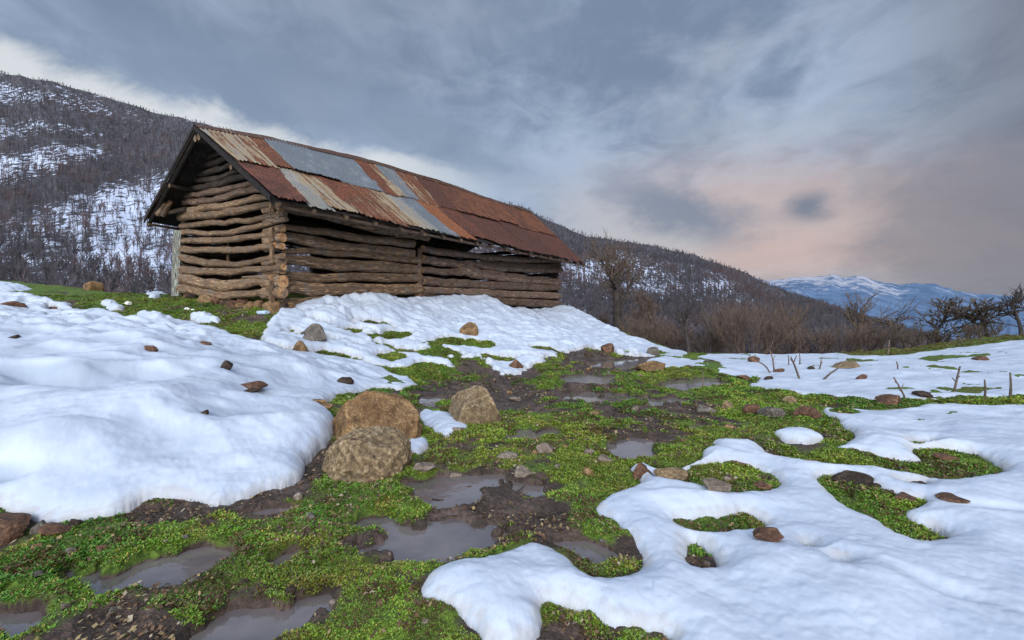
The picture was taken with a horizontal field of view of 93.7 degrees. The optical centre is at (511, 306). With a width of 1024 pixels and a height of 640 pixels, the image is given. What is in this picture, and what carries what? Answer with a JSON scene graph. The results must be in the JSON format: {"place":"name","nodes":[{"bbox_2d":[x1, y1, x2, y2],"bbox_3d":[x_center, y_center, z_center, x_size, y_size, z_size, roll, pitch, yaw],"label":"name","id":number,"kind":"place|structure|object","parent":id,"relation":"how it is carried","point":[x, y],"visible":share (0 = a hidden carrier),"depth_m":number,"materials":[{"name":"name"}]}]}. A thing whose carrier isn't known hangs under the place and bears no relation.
{"place":"outdoors","nodes":[
{"label":"outdoors","id":0,"kind":"place"},
{"bbox_2d":[0,73,960,342],"bbox_3d":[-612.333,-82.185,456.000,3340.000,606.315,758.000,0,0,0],"label":"hill","id":1,"kind":"structure","parent":0,"point":[120,185],"depth_m":492.89,"materials":[{"name":"snow"}]},
{"bbox_2d":[0,218,923,353],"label":"forest","id":2,"kind":"object","parent":1,"relation":"on","point":[19,265],"visible":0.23,"depth_m":150.46,"materials":[{"name":"brown plant"}]},
{"bbox_2d":[0,70,933,346],"bbox_3d":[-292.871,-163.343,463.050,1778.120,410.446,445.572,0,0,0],"label":"forest","id":3,"kind":"object","parent":1,"relation":"on","point":[598,294],"visible":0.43,"depth_m":445.87,"materials":[{"name":"brown plant"}]},
{"bbox_2d":[0,281,1023,639],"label":"ground","id":4,"kind":"structure","parent":0,"point":[504,495],"depth_m":2.55,"materials":[{"name":"plant"}]},
{"bbox_2d":[0,512,30,545],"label":"boulder","id":5,"kind":"object","parent":4,"relation":"on","point":[13,526],"visible":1,"depth_m":2.29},
{"bbox_2d":[0,281,31,290],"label":"snow patch","id":6,"kind":"object","parent":4,"relation":"on","point":[4,285],"visible":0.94,"depth_m":12.61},
{"bbox_2d":[0,611,43,636],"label":"puddle","id":7,"kind":"object","parent":4,"relation":"on","point":[16,624],"visible":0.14,"depth_m":1.69,"materials":[{"name":"liquid"}]},
{"bbox_2d":[29,520,45,534],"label":"rock","id":8,"kind":"object","parent":4,"relation":"on","point":[34,529],"visible":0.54,"depth_m":2.31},
{"bbox_2d":[32,570,43,576],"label":"pebble","id":9,"kind":"object","parent":4,"relation":"on","point":[39,573],"visible":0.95,"depth_m":1.90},
{"bbox_2d":[83,281,104,291],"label":"boulder","id":10,"kind":"object","parent":4,"relation":"on","point":[94,285],"visible":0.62,"depth_m":14.04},
{"bbox_2d":[101,299,124,310],"bbox_3d":[-8.313,-0.006,10.015,1.019,0.312,0.325,0,0,40],"label":"snow patch","id":11,"kind":"object","parent":4,"relation":"on","point":[111,305],"visible":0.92,"depth_m":9.87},
{"bbox_2d":[107,606,118,614],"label":"pebble","id":12,"kind":"object","parent":4,"relation":"on","point":[112,610],"visible":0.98,"depth_m":1.69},
{"bbox_2d":[137,310,172,318],"bbox_3d":[-6.604,0.226,8.909,1.390,0.329,0.428,0,0,29],"label":"snow patch","id":13,"kind":"object","parent":4,"relation":"on","point":[150,315],"visible":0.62,"depth_m":8.85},
{"bbox_2d":[79,546,232,594],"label":"puddle","id":14,"kind":"object","parent":4,"relation":"on","point":[179,569],"visible":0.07,"depth_m":2.02,"materials":[{"name":"liquid"}]},
{"bbox_2d":[146,291,165,297],"bbox_3d":[-9.837,-0.272,13.280,0.567,0.350,4.281,0,0,-34],"label":"snow patch","id":15,"kind":"object","parent":4,"relation":"on","point":[154,294],"visible":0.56,"depth_m":12.27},
{"bbox_2d":[171,230,181,295],"bbox_3d":[-8.387,-1.087,12.000,0.253,1.640,0.044,0,0,0],"label":"plank","id":16,"kind":"object","parent":4,"relation":"on","point":[176,252],"visible":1,"depth_m":11.98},
{"bbox_2d":[190,311,220,323],"bbox_3d":[-5.652,0.224,8.808,1.130,0.274,0.359,0,0,38],"label":"snow patch","id":17,"kind":"object","parent":4,"relation":"on","point":[201,317],"visible":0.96,"depth_m":8.64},
{"bbox_2d":[199,294,212,302],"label":"rubble stone","id":18,"kind":"object","parent":4,"relation":"on","point":[205,298],"visible":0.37,"depth_m":10.63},
{"bbox_2d":[212,296,222,304],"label":"rubble stone","id":19,"kind":"object","parent":4,"relation":"on","point":[216,300],"visible":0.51,"depth_m":10.51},
{"bbox_2d":[227,300,239,307],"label":"rubble stone","id":20,"kind":"object","parent":4,"relation":"on","point":[231,303],"visible":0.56,"depth_m":9.70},
{"bbox_2d":[237,298,249,304],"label":"rubble stone","id":21,"kind":"object","parent":4,"relation":"on","point":[244,300],"visible":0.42,"depth_m":9.94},
{"bbox_2d":[189,594,333,639],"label":"puddle","id":22,"kind":"object","parent":4,"relation":"on","point":[270,623],"visible":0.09,"depth_m":1.69,"materials":[{"name":"liquid"}]},
{"bbox_2d":[262,301,279,313],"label":"rubble stone","id":23,"kind":"object","parent":4,"relation":"on","point":[273,308],"visible":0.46,"depth_m":8.86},
{"bbox_2d":[251,508,290,514],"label":"puddle","id":24,"kind":"object","parent":4,"relation":"on","point":[267,512],"visible":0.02,"depth_m":2.58,"materials":[{"name":"liquid"}]},
{"bbox_2d":[279,301,288,307],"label":"rubble stone","id":25,"kind":"object","parent":4,"relation":"on","point":[283,304],"visible":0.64,"depth_m":8.97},
{"bbox_2d":[270,552,299,564],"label":"puddle","id":26,"kind":"object","parent":4,"relation":"on","point":[281,559],"visible":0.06,"depth_m":2.13,"materials":[{"name":"liquid"}]},
{"bbox_2d":[286,585,294,593],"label":"pebble","id":27,"kind":"object","parent":4,"relation":"on","point":[290,589],"visible":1,"depth_m":1.80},
{"bbox_2d":[293,492,302,500],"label":"rock","id":28,"kind":"object","parent":4,"relation":"on","point":[297,496],"visible":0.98,"depth_m":2.65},
{"bbox_2d":[292,340,308,351],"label":"rock","id":29,"kind":"object","parent":4,"relation":"on","point":[299,345],"visible":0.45,"depth_m":7.09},
{"bbox_2d":[301,323,326,340],"bbox_3d":[-3.243,0.424,7.833,0.437,0.308,0.407,0,0,-28],"label":"boulder","id":30,"kind":"object","parent":4,"relation":"on","point":[313,332],"visible":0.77,"depth_m":7.75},
{"bbox_2d":[144,124,584,307],"bbox_3d":[-3.970,-2.099,16.016,8.752,4.399,13.954,0,0,31],"label":"log hut","id":31,"kind":"object","parent":4,"relation":"on","point":[348,223],"visible":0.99,"depth_m":11.39,"materials":[{"name":"brown wood"}]},
{"bbox_2d":[322,425,411,483],"bbox_3d":[-0.933,0.940,3.108,0.553,0.317,0.498,0,0,0],"label":"boulder","id":32,"kind":"object","parent":4,"relation":"on","point":[365,455],"visible":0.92,"depth_m":2.94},
{"bbox_2d":[355,516,394,527],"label":"puddle","id":33,"kind":"object","parent":4,"relation":"on","point":[370,521],"visible":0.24,"depth_m":2.46,"materials":[{"name":"liquid"}]},
{"bbox_2d":[332,391,421,439],"bbox_3d":[-1.089,0.876,3.845,0.788,0.375,0.552,8,0,0],"label":"boulder","id":34,"kind":"object","parent":4,"relation":"on","point":[377,408],"visible":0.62,"depth_m":3.72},
{"bbox_2d":[410,437,428,454],"bbox_3d":[-0.711,1.045,3.542,0.188,0.120,0.310,0,0,0],"label":"snow patch","id":35,"kind":"object","parent":4,"relation":"on","point":[419,445],"visible":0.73,"depth_m":3.49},
{"bbox_2d":[418,397,442,407],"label":"puddle","id":36,"kind":"object","parent":4,"relation":"on","point":[427,401],"visible":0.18,"depth_m":5.54,"materials":[{"name":"liquid"}]},
{"bbox_2d":[357,518,506,561],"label":"puddle","id":37,"kind":"object","parent":4,"relation":"on","point":[448,538],"visible":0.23,"depth_m":2.26,"materials":[{"name":"liquid"}]},
{"bbox_2d":[420,409,466,436],"bbox_3d":[-0.622,1.064,4.380,0.409,0.188,1.273,0,0,-16],"label":"snow patch","id":38,"kind":"object","parent":4,"relation":"on","point":[441,421],"visible":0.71,"depth_m":4.13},
{"bbox_2d":[401,475,523,514],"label":"puddle","id":39,"kind":"object","parent":4,"relation":"on","point":[452,492],"visible":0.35,"depth_m":2.85,"materials":[{"name":"liquid"}]},
{"bbox_2d":[459,322,478,335],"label":"rock","id":40,"kind":"object","parent":4,"relation":"on","point":[469,328],"visible":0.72,"depth_m":9.75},
{"bbox_2d":[449,385,500,424],"bbox_3d":[-0.336,0.877,4.319,0.484,0.350,0.436,0,0,0],"label":"boulder","id":41,"kind":"object","parent":4,"relation":"on","point":[474,404],"visible":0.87,"depth_m":4.15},
{"bbox_2d":[1,304,998,639],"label":"dead leaves","id":42,"kind":"object","parent":4,"relation":"on","point":[159,606],"visible":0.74,"depth_m":2.37,"materials":[{"name":"plant"}]},
{"bbox_2d":[0,290,1023,639],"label":"snow","id":43,"kind":"structure","parent":4,"relation":"on","point":[100,410],"depth_m":2.91,"materials":[{"name":"snow"}]},
{"bbox_2d":[1,301,26,306],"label":"rock","id":44,"kind":"object","parent":43,"relation":"on","point":[15,303],"visible":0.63,"depth_m":8.84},
{"bbox_2d":[144,345,158,351],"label":"rock","id":45,"kind":"object","parent":43,"relation":"on","point":[151,348],"visible":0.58,"depth_m":5.31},
{"bbox_2d":[220,360,232,369],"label":"rock","id":46,"kind":"object","parent":43,"relation":"on","point":[227,365],"visible":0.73,"depth_m":5.03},
{"bbox_2d":[244,387,260,392],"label":"rock","id":47,"kind":"object","parent":43,"relation":"on","point":[252,390],"visible":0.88,"depth_m":4.18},
{"bbox_2d":[240,381,267,388],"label":"rock","id":48,"kind":"object","parent":43,"relation":"on","point":[257,384],"visible":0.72,"depth_m":4.70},
{"bbox_2d":[312,399,327,404],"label":"rock","id":49,"kind":"object","parent":43,"relation":"on","point":[321,401],"visible":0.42,"depth_m":4.35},
{"bbox_2d":[337,377,353,383],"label":"rock","id":50,"kind":"object","parent":43,"relation":"on","point":[347,380],"visible":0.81,"depth_m":5.82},
{"bbox_2d":[633,462,653,478],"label":"rock","id":51,"kind":"object","parent":43,"relation":"on","point":[640,470],"visible":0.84,"depth_m":2.89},
{"bbox_2d":[646,347,659,355],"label":"rock","id":52,"kind":"object","parent":43,"relation":"on","point":[654,351],"visible":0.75,"depth_m":10.66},
{"bbox_2d":[653,467,687,480],"bbox_3d":[0.928,0.973,2.830,0.190,0.075,0.152,0,0,0],"label":"rock","id":53,"kind":"object","parent":43,"relation":"on","point":[678,473],"visible":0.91,"depth_m":2.77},
{"bbox_2d":[702,478,731,491],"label":"rock","id":54,"kind":"object","parent":43,"relation":"on","point":[712,484],"visible":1,"depth_m":2.58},
{"bbox_2d":[747,356,759,361],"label":"rock","id":55,"kind":"object","parent":43,"relation":"on","point":[753,358],"visible":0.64,"depth_m":9.31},
{"bbox_2d":[752,526,784,542],"bbox_3d":[1.125,0.993,2.108,0.124,0.040,0.110,0,0,22],"label":"rock","id":56,"kind":"object","parent":43,"relation":"on","point":[771,534],"visible":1,"depth_m":2.08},
{"bbox_2d":[790,355,800,378],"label":"dry twig","id":57,"kind":"object","parent":43,"relation":"in","point":[796,370],"visible":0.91,"depth_m":7.23,"materials":[{"name":"wood"}]},
{"bbox_2d":[830,361,860,368],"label":"rock","id":58,"kind":"object","parent":43,"relation":"on","point":[848,364],"visible":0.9,"depth_m":8.17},
{"bbox_2d":[911,391,933,397],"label":"rock","id":59,"kind":"object","parent":43,"relation":"on","point":[923,394],"visible":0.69,"depth_m":5.51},
{"bbox_2d":[935,492,970,503],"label":"rock","id":60,"kind":"object","parent":43,"relation":"on","point":[948,497],"visible":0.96,"depth_m":2.54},
{"bbox_2d":[971,356,989,359],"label":"rock","id":61,"kind":"object","parent":43,"relation":"on","point":[980,358],"visible":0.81,"depth_m":8.12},
{"bbox_2d":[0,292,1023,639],"bbox_3d":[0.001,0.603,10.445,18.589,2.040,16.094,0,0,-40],"label":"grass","id":62,"kind":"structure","parent":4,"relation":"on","point":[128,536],"depth_m":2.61,"materials":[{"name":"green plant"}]},
{"bbox_2d":[38,522,72,535],"bbox_3d":[-2.167,1.056,2.295,0.144,0.051,0.115,0,0,0],"label":"rock","id":63,"kind":"object","parent":62,"relation":"on","point":[49,528],"visible":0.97,"depth_m":2.26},
{"bbox_2d":[65,547,76,554],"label":"pebble","id":64,"kind":"object","parent":62,"relation":"on","point":[69,549],"visible":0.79,"depth_m":2.09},
{"bbox_2d":[67,519,82,525],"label":"rock","id":65,"kind":"object","parent":62,"relation":"on","point":[73,522],"visible":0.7,"depth_m":2.34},
{"bbox_2d":[413,462,435,471],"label":"rock","id":66,"kind":"object","parent":62,"relation":"on","point":[424,466],"visible":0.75,"depth_m":3.01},
{"bbox_2d":[496,451,516,458],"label":"rock","id":67,"kind":"object","parent":62,"relation":"on","point":[507,454],"visible":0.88,"depth_m":3.31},
{"bbox_2d":[583,467,593,475],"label":"rock","id":68,"kind":"object","parent":62,"relation":"on","point":[587,471],"visible":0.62,"depth_m":2.94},
{"bbox_2d":[597,454,613,462],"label":"rock","id":69,"kind":"object","parent":62,"relation":"on","point":[602,458],"visible":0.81,"depth_m":3.16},
{"bbox_2d":[753,480,771,489],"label":"rock","id":70,"kind":"object","parent":62,"relation":"on","point":[763,484],"visible":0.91,"depth_m":2.81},
{"bbox_2d":[757,406,785,417],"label":"rock","id":71,"kind":"object","parent":62,"relation":"on","point":[771,411],"visible":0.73,"depth_m":4.56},
{"bbox_2d":[782,396,796,402],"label":"rock","id":72,"kind":"object","parent":62,"relation":"on","point":[791,399],"visible":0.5,"depth_m":5.39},
{"bbox_2d":[792,406,821,418],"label":"rock","id":73,"kind":"object","parent":62,"relation":"on","point":[811,412],"visible":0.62,"depth_m":4.53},
{"bbox_2d":[931,453,958,459],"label":"rock","id":74,"kind":"object","parent":62,"relation":"on","point":[942,456],"visible":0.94,"depth_m":3.23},
{"bbox_2d":[509,359,523,367],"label":"rock","id":75,"kind":"object","parent":4,"relation":"on","point":[515,363],"visible":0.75,"depth_m":8.05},
{"bbox_2d":[514,465,533,477],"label":"rock","id":76,"kind":"object","parent":4,"relation":"on","point":[523,471],"visible":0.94,"depth_m":2.98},
{"bbox_2d":[517,482,543,496],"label":"puddle","id":77,"kind":"object","parent":4,"relation":"on","point":[535,491],"visible":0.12,"depth_m":2.84,"materials":[{"name":"liquid"}]},
{"bbox_2d":[507,429,559,439],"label":"puddle","id":78,"kind":"object","parent":4,"relation":"on","point":[526,434],"visible":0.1,"depth_m":4.02,"materials":[{"name":"liquid"}]},
{"bbox_2d":[536,442,553,452],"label":"rock","id":79,"kind":"object","parent":4,"relation":"on","point":[541,447],"visible":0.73,"depth_m":3.42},
{"bbox_2d":[554,541,618,563],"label":"puddle","id":80,"kind":"object","parent":4,"relation":"on","point":[591,551],"visible":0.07,"depth_m":2.17,"materials":[{"name":"liquid"}]},
{"bbox_2d":[559,375,615,383],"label":"puddle","id":81,"kind":"object","parent":4,"relation":"on","point":[595,379],"visible":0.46,"depth_m":7.24,"materials":[{"name":"liquid"}]},
{"bbox_2d":[553,392,628,402],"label":"puddle","id":82,"kind":"object","parent":4,"relation":"on","point":[594,397],"visible":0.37,"depth_m":6.13,"materials":[{"name":"liquid"}]},
{"bbox_2d":[590,312,610,323],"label":"bare shrub","id":83,"kind":"object","parent":4,"relation":"on","point":[604,320],"visible":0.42,"depth_m":23.73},
{"bbox_2d":[601,343,613,352],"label":"rock","id":84,"kind":"object","parent":4,"relation":"on","point":[607,348],"visible":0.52,"depth_m":10.21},
{"bbox_2d":[573,228,650,329],"bbox_3d":[4.385,0.220,21.352,3.500,7.766,3.929,0,0,0],"label":"bare tree","id":85,"kind":"object","parent":4,"relation":"on","point":[613,275],"visible":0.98,"depth_m":21.07,"materials":[{"name":"brown plant"}]},
{"bbox_2d":[587,359,647,369],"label":"puddle","id":86,"kind":"object","parent":4,"relation":"on","point":[625,364],"visible":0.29,"depth_m":9.05,"materials":[{"name":"liquid"}]},
{"bbox_2d":[607,438,655,459],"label":"puddle","id":87,"kind":"object","parent":4,"relation":"on","point":[633,448],"visible":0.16,"depth_m":3.65,"materials":[{"name":"liquid"}]},
{"bbox_2d":[621,288,662,342],"bbox_3d":[5.515,2.068,20.253,2.172,5.780,1.787,0,0,-35],"label":"bare tree","id":88,"kind":"object","parent":4,"relation":"on","point":[639,301],"visible":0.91,"depth_m":20.09,"materials":[{"name":"brown plant"}]},
{"bbox_2d":[616,308,676,344],"bbox_3d":[4.637,0.866,17.260,2.267,1.694,2.475,0,0,0],"label":"bare shrub","id":89,"kind":"object","parent":4,"relation":"on","point":[649,335],"visible":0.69,"depth_m":16.84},
{"bbox_2d":[635,360,665,371],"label":"rock","id":90,"kind":"object","parent":4,"relation":"on","point":[650,366],"visible":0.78,"depth_m":7.82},
{"bbox_2d":[623,396,689,406],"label":"puddle","id":91,"kind":"object","parent":4,"relation":"on","point":[654,402],"visible":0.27,"depth_m":5.86,"materials":[{"name":"liquid"}]},
{"bbox_2d":[651,320,704,351],"bbox_3d":[6.468,2.178,18.915,2.111,3.301,2.567,0,0,0],"label":"bare shrub","id":92,"kind":"object","parent":4,"relation":"on","point":[678,340],"visible":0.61,"depth_m":18.93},
{"bbox_2d":[660,290,704,351],"bbox_3d":[5.066,0.506,14.373,1.354,2.433,1.567,0,0,22],"label":"bare tree","id":93,"kind":"object","parent":4,"relation":"on","point":[684,318],"visible":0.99,"depth_m":14.20,"materials":[{"name":"brown plant"}]},
{"bbox_2d":[659,378,726,390],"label":"puddle","id":94,"kind":"object","parent":4,"relation":"on","point":[682,385],"visible":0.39,"depth_m":7.09,"materials":[{"name":"liquid"}]},
{"bbox_2d":[696,404,715,413],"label":"rock","id":95,"kind":"object","parent":4,"relation":"on","point":[701,409],"visible":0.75,"depth_m":5.03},
{"bbox_2d":[689,326,735,352],"bbox_3d":[6.814,1.889,16.385,1.597,2.494,1.378,0,0,-20],"label":"bare shrub","id":96,"kind":"object","parent":4,"relation":"on","point":[710,340],"visible":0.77,"depth_m":16.35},
{"bbox_2d":[721,400,733,408],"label":"rock","id":97,"kind":"object","parent":4,"relation":"on","point":[726,404],"visible":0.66,"depth_m":5.16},
{"bbox_2d":[742,404,759,414],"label":"rock","id":98,"kind":"object","parent":4,"relation":"on","point":[751,408],"visible":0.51,"depth_m":4.82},
{"bbox_2d":[696,289,829,353],"bbox_3d":[7.883,1.110,15.653,3.602,3.563,3.654,0,0,14],"label":"bare shrub","id":99,"kind":"object","parent":4,"relation":"on","point":[736,323],"visible":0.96,"depth_m":15.33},
{"bbox_2d":[755,314,817,353],"bbox_3d":[10.225,2.284,17.987,2.390,4.209,2.190,0,0,34],"label":"bare shrub","id":100,"kind":"object","parent":4,"relation":"on","point":[787,343],"visible":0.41,"depth_m":17.74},
{"bbox_2d":[775,296,810,353],"bbox_3d":[12.383,4.238,21.146,1.554,9.549,1.334,0,0,18],"label":"bare tree","id":101,"kind":"object","parent":4,"relation":"on","point":[799,316],"visible":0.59,"depth_m":21.02,"materials":[{"name":"brown plant"}]},
{"bbox_2d":[774,427,823,444],"bbox_3d":[2.293,1.046,3.868,0.351,0.148,0.381,0,0,0],"label":"snow patch","id":102,"kind":"object","parent":4,"relation":"on","point":[796,435],"visible":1,"depth_m":3.75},
{"bbox_2d":[773,321,882,353],"bbox_3d":[10.190,1.639,15.343,2.566,2.555,3.283,0,0,-16],"label":"bare shrub","id":103,"kind":"object","parent":4,"relation":"on","point":[826,340],"visible":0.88,"depth_m":15.30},
{"bbox_2d":[830,470,873,486],"bbox_3d":[2.064,1.036,2.894,0.245,0.062,0.196,0,0,0],"label":"rock","id":104,"kind":"object","parent":4,"relation":"on","point":[858,478],"visible":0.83,"depth_m":2.89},
{"bbox_2d":[840,288,919,349],"bbox_3d":[13.846,2.901,18.315,2.006,7.195,2.303,0,0,-28],"label":"bare tree","id":105,"kind":"object","parent":4,"relation":"on","point":[860,315],"visible":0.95,"depth_m":18.63,"materials":[{"name":"brown plant"}]},
{"bbox_2d":[837,317,925,351],"bbox_3d":[11.140,1.477,14.876,2.829,2.387,2.237,0,0,-25],"label":"bare shrub","id":106,"kind":"object","parent":4,"relation":"on","point":[880,340],"visible":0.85,"depth_m":14.63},
{"bbox_2d":[875,394,900,404],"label":"rock","id":107,"kind":"object","parent":4,"relation":"on","point":[888,399],"visible":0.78,"depth_m":5.04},
{"bbox_2d":[870,314,915,347],"bbox_3d":[12.850,3.324,16.319,1.162,6.186,0.896,0,0,-8],"label":"bare tree","id":108,"kind":"object","parent":4,"relation":"on","point":[898,318],"visible":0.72,"depth_m":16.20,"materials":[{"name":"brown plant"}]},
{"bbox_2d":[894,492,917,501],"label":"rock","id":109,"kind":"object","parent":4,"relation":"on","point":[901,495],"visible":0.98,"depth_m":2.64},
{"bbox_2d":[889,323,952,347],"bbox_3d":[11.559,1.168,13.706,1.600,1.435,1.345,0,0,23],"label":"bare shrub","id":110,"kind":"object","parent":4,"relation":"on","point":[922,334],"visible":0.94,"depth_m":13.57,"materials":[{"name":"brown plant"}]},
{"bbox_2d":[902,295,1005,342],"bbox_3d":[12.788,1.595,13.833,1.920,3.875,2.053,0,0,18],"label":"bare tree","id":111,"kind":"object","parent":4,"relation":"on","point":[944,320],"visible":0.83,"depth_m":13.58,"materials":[{"name":"brown plant"}]},
{"bbox_2d":[951,366,960,390],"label":"dry twig","id":112,"kind":"object","parent":4,"relation":"on","point":[956,380],"visible":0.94,"depth_m":5.69,"materials":[{"name":"wood"}]},
{"bbox_2d":[950,320,1008,339],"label":"bare shrub","id":113,"kind":"object","parent":4,"relation":"on","point":[979,332],"visible":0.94,"depth_m":12.46,"materials":[{"name":"brown plant"}]},
{"bbox_2d":[939,297,1023,335],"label":"bare tree","id":114,"kind":"object","parent":4,"relation":"on","point":[979,311],"visible":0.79,"depth_m":13.15,"materials":[{"name":"brown plant"}]},
{"bbox_2d":[971,283,1023,334],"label":"bare tree","id":115,"kind":"object","parent":4,"relation":"on","point":[1015,300],"visible":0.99,"depth_m":12.15,"materials":[{"name":"brown plant"}]},
{"bbox_2d":[1008,372,1011,396],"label":"dry twig","id":116,"kind":"object","parent":4,"relation":"on","point":[1010,386],"visible":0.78,"depth_m":5.27,"materials":[{"name":"wood"}]},
{"bbox_2d":[0,0,1023,295],"label":"sky","id":117,"kind":"structure","parent":0,"point":[877,140],"materials":[{"name":"grey"}]},
{"bbox_2d":[757,274,1023,338],"bbox_3d":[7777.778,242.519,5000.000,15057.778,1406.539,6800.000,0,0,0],"label":"mountains","id":118,"kind":"structure","parent":0,"point":[829,289],"depth_m":5873.11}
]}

